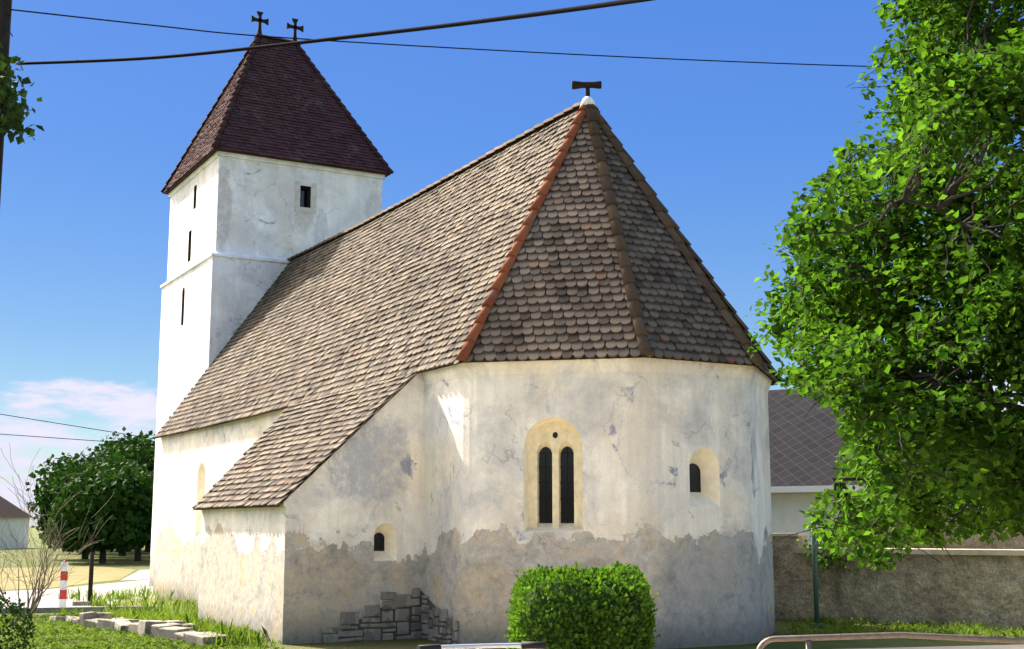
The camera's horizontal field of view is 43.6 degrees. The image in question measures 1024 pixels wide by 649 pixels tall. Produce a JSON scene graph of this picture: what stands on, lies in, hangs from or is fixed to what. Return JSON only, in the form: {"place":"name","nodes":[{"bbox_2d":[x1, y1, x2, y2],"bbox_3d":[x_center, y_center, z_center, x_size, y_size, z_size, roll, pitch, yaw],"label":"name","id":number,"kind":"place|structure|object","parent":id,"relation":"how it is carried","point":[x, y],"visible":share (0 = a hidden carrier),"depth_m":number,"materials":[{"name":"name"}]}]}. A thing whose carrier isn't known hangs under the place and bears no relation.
{"place":"outdoors","nodes":[
{"label":"outdoors","id":0,"kind":"place"},
{"bbox_2d":[0,496,32,548],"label":"house","id":1,"kind":"structure","parent":0,"point":[12,512],"depth_m":110.47,"materials":[{"name":"white paint"}]},
{"bbox_2d":[149,151,384,585],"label":"church tower","id":2,"kind":"structure","parent":0,"point":[242,228],"depth_m":38.64,"materials":[{"name":"white paint"}]},
{"bbox_2d":[163,37,391,194],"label":"tower roof tiles","id":3,"kind":"object","parent":2,"relation":"on","point":[287,106],"visible":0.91,"depth_m":40.19,"materials":[{"name":"brown tile"}]},
{"bbox_2d":[160,33,393,192],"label":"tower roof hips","id":4,"kind":"object","parent":3,"relation":"on","point":[230,106],"visible":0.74,"depth_m":41.25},
{"bbox_2d":[251,11,303,40],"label":"crosses","id":5,"kind":"object","parent":3,"relation":"on","point":[294,26],"visible":0.88,"depth_m":42.16,"materials":[{"name":"black metal"}]},
{"bbox_2d":[0,528,1023,648],"bbox_3d":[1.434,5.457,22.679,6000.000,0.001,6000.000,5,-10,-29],"label":"ground","id":6,"kind":"structure","parent":0,"point":[115,560],"depth_m":21.28,"materials":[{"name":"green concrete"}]},
{"bbox_2d":[0,0,12,200],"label":"utility pole","id":7,"kind":"object","parent":6,"relation":"on","point":[5,17],"visible":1,"depth_m":13.53,"materials":[{"name":"brown wood"}]},
{"bbox_2d":[0,41,44,144],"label":"tree foliage","id":8,"kind":"object","parent":7,"relation":"attached to","point":[13,119],"visible":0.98,"depth_m":13.05,"materials":[{"name":"green plant"}]},
{"bbox_2d":[0,0,902,444],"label":"power lines","id":9,"kind":"object","parent":7,"relation":"attached to","point":[530,14],"visible":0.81,"depth_m":11.77,"materials":[{"name":"black"}]},
{"bbox_2d":[0,591,39,648],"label":"bush","id":10,"kind":"object","parent":6,"relation":"on","point":[19,628],"visible":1,"depth_m":18.13,"materials":[{"name":"green plant"}]},
{"bbox_2d":[0,444,112,614],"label":"twig shrub","id":11,"kind":"object","parent":6,"relation":"on","point":[34,603],"visible":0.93,"depth_m":26.70,"materials":[{"name":"brown plant"}]},
{"bbox_2d":[28,462,94,553],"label":"tree","id":12,"kind":"object","parent":6,"relation":"on","point":[55,475],"depth_m":89.79,"materials":[{"name":"green plant"}]},
{"bbox_2d":[1,606,156,613],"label":"road kerb","id":13,"kind":"structure","parent":6,"relation":"on","point":[49,609],"depth_m":28.02,"materials":[{"name":"concrete"}]},
{"bbox_2d":[25,450,147,558],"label":"tree","id":14,"kind":"object","parent":6,"relation":"on","point":[106,462],"visible":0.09,"depth_m":72.63,"materials":[{"name":"green plant"}]},
{"bbox_2d":[38,427,149,550],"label":"tree","id":15,"kind":"object","parent":6,"relation":"on","point":[113,434],"depth_m":100.85,"materials":[{"name":"green plant"}]},
{"bbox_2d":[41,462,153,562],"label":"tree","id":16,"kind":"object","parent":6,"relation":"on","point":[128,505],"visible":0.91,"depth_m":64.55,"materials":[{"name":"green plant"}]},
{"bbox_2d":[59,430,154,555],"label":"tree","id":17,"kind":"object","parent":6,"relation":"on","point":[147,458],"visible":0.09,"depth_m":81.53,"materials":[{"name":"green plant"}]},
{"bbox_2d":[93,432,155,549],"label":"tree","id":18,"kind":"object","parent":6,"relation":"on","point":[147,435],"visible":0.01,"depth_m":106.19,"materials":[{"name":"green plant"}]},
{"bbox_2d":[97,468,153,560],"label":"tree","id":19,"kind":"object","parent":6,"relation":"on","point":[145,542],"visible":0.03,"depth_m":69.80,"materials":[{"name":"green plant"}]},
{"bbox_2d":[122,446,150,551],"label":"tree","id":20,"kind":"object","parent":6,"relation":"on","point":[147,549],"depth_m":94.94,"materials":[{"name":"green plant"}]},
{"bbox_2d":[49,588,458,645],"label":"rubble stones","id":21,"kind":"object","parent":6,"relation":"on","point":[417,613],"visible":0.91,"depth_m":21.28,"materials":[{"name":"grey stone"}]},
{"bbox_2d":[153,352,774,648],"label":"church walls","id":22,"kind":"structure","parent":6,"relation":"on","point":[462,493],"depth_m":20.66,"materials":[{"name":"white paint"}]},
{"bbox_2d":[154,108,777,509],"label":"church roof tiles","id":23,"kind":"object","parent":22,"relation":"on","point":[332,346],"visible":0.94,"depth_m":23.48,"materials":[{"name":"brown tile"}]},
{"bbox_2d":[287,102,782,381],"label":"roof ridge tiles","id":24,"kind":"object","parent":23,"relation":"on","point":[594,116],"visible":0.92,"depth_m":22.65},
{"bbox_2d":[572,80,601,106],"bbox_3d":[1.414,-4.356,24.232,0.572,0.531,0.304,-1,-9,7],"label":"roof finial","id":25,"kind":"object","parent":23,"relation":"on","point":[587,99],"visible":0.94,"depth_m":24.20,"materials":[{"name":"metal"}]},
{"bbox_2d":[0,582,1023,648],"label":"grass tufts","id":26,"kind":"object","parent":6,"relation":"on","point":[243,636],"visible":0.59,"depth_m":22.52,"materials":[{"name":"green plant"}]},
{"bbox_2d":[0,566,1023,648],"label":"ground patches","id":27,"kind":"object","parent":6,"relation":"on","point":[100,573],"visible":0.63,"depth_m":40.79,"materials":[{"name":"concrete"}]},
{"bbox_2d":[59,552,106,606],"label":"posts","id":28,"kind":"object","parent":27,"relation":"on","point":[63,598],"visible":0.81,"depth_m":30.35,"materials":[{"name":"white"}]},
{"bbox_2d":[416,642,545,648],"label":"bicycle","id":29,"kind":"object","parent":27,"relation":"on","point":[531,645],"visible":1,"depth_m":6.02,"materials":[{"name":"silver metal"}]},
{"bbox_2d":[503,561,660,648],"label":"trimmed bush","id":30,"kind":"object","parent":27,"relation":"on","point":[573,607],"visible":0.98,"depth_m":11.20,"materials":[{"name":"green plant"}]},
{"bbox_2d":[809,513,824,626],"bbox_3d":[5.713,4.673,24.124,0.200,2.200,0.200,5,-10,-29],"label":"green post","id":31,"kind":"object","parent":6,"relation":"on","point":[815,585],"visible":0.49,"depth_m":24.06,"materials":[{"name":"metal"}]},
{"bbox_2d":[742,0,1023,588],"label":"tree","id":32,"kind":"object","parent":6,"relation":"on","point":[963,443],"depth_m":10.59,"materials":[{"name":"green plant"}]},
{"bbox_2d":[757,632,1023,648],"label":"railing","id":33,"kind":"object","parent":6,"relation":"on","point":[808,639],"visible":1,"depth_m":9.06,"materials":[{"name":"metal"}]},
{"bbox_2d":[772,508,1023,628],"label":"yard walls","id":34,"kind":"structure","parent":6,"relation":"on","point":[983,582],"depth_m":24.65,"materials":[{"name":"grey concrete"}]},
{"bbox_2d":[796,530,862,574],"bbox_3d":[6.286,4.404,25.243,0.987,1.041,1.331,5,-10,-29],"label":"wall shrub","id":35,"kind":"object","parent":34,"relation":"on","point":[821,545],"visible":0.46,"depth_m":25.19,"materials":[{"name":"green plant"}]},
{"bbox_2d":[0,0,1023,527],"label":"sky","id":36,"kind":"structure","parent":0,"point":[725,147],"materials":[{"name":"blue"}]},
{"bbox_2d":[768,377,999,547],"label":"slate roof house","id":37,"kind":"structure","parent":0,"point":[803,454],"depth_m":34.94,"materials":[{"name":"grey stone"}]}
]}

